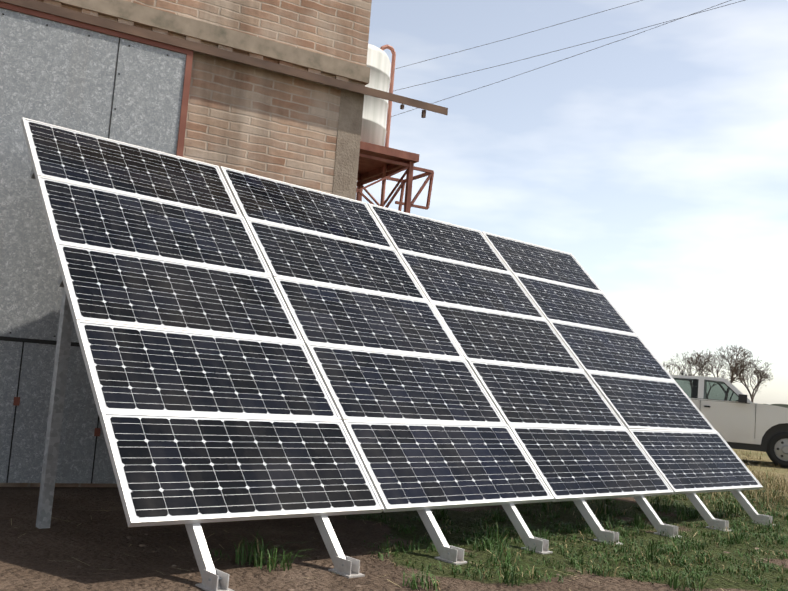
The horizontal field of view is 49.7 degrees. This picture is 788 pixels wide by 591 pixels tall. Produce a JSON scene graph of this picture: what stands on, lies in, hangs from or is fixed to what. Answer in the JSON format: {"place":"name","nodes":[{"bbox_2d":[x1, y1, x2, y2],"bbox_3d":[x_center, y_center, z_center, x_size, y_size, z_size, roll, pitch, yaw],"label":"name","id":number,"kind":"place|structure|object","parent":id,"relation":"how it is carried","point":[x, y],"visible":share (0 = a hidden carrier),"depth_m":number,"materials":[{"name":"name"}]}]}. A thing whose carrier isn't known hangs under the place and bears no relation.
{"place":"outdoors","nodes":[
{"label":"outdoors","id":0,"kind":"place"},
{"bbox_2d":[0,448,787,590],"bbox_3d":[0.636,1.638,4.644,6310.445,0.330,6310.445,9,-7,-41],"label":"ground","id":1,"kind":"structure","parent":0,"point":[42,559],"depth_m":4.83,"materials":[{"name":"brown soil"}]},
{"bbox_2d":[0,0,371,486],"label":"building","id":2,"kind":"structure","parent":1,"relation":"on","point":[267,123],"depth_m":7.27,"materials":[{"name":"brick"}]},
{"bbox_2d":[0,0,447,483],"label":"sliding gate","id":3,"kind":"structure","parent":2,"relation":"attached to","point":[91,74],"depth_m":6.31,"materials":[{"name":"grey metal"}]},
{"bbox_2d":[11,497,775,590],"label":"pebbles","id":4,"kind":"object","parent":1,"relation":"on","point":[143,545],"visible":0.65,"depth_m":4.62,"materials":[{"name":"stone"}]},
{"bbox_2d":[356,44,433,212],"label":"water tower","id":5,"kind":"structure","parent":1,"relation":"on","point":[381,160],"depth_m":8.50,"materials":[{"name":"white"}]},
{"bbox_2d":[21,117,774,590],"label":"solar array","id":6,"kind":"object","parent":1,"relation":"on","point":[255,347],"visible":0.98,"depth_m":5.69,"materials":[{"name":"glass"}]},
{"bbox_2d":[210,449,787,590],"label":"grass tufts","id":7,"kind":"object","parent":1,"relation":"on","point":[771,496],"visible":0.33,"depth_m":5.60,"materials":[{"name":"green plant"}]},
{"bbox_2d":[663,344,773,402],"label":"bare trees","id":8,"kind":"object","parent":1,"relation":"on","point":[740,366],"visible":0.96,"depth_m":86.52,"materials":[{"name":"brown plant"}]},
{"bbox_2d":[670,371,787,467],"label":"pickup truck","id":9,"kind":"object","parent":1,"relation":"on","point":[743,422],"visible":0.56,"depth_m":18.28,"materials":[{"name":"paint"}]},
{"bbox_2d":[709,400,787,407],"bbox_3d":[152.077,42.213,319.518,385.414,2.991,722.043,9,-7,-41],"label":"distant tree line","id":10,"kind":"object","parent":1,"relation":"on","point":[784,405],"depth_m":470.33,"materials":[{"name":"grey"}]},
{"bbox_2d":[391,0,744,116],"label":"power line","id":11,"kind":"object","parent":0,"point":[557,50],"visible":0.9,"depth_m":8.32,"materials":[{"name":"black metal"}]},
{"bbox_2d":[362,0,787,404],"label":"sky","id":12,"kind":"structure","parent":0,"point":[656,159],"materials":[{"name":"white"}]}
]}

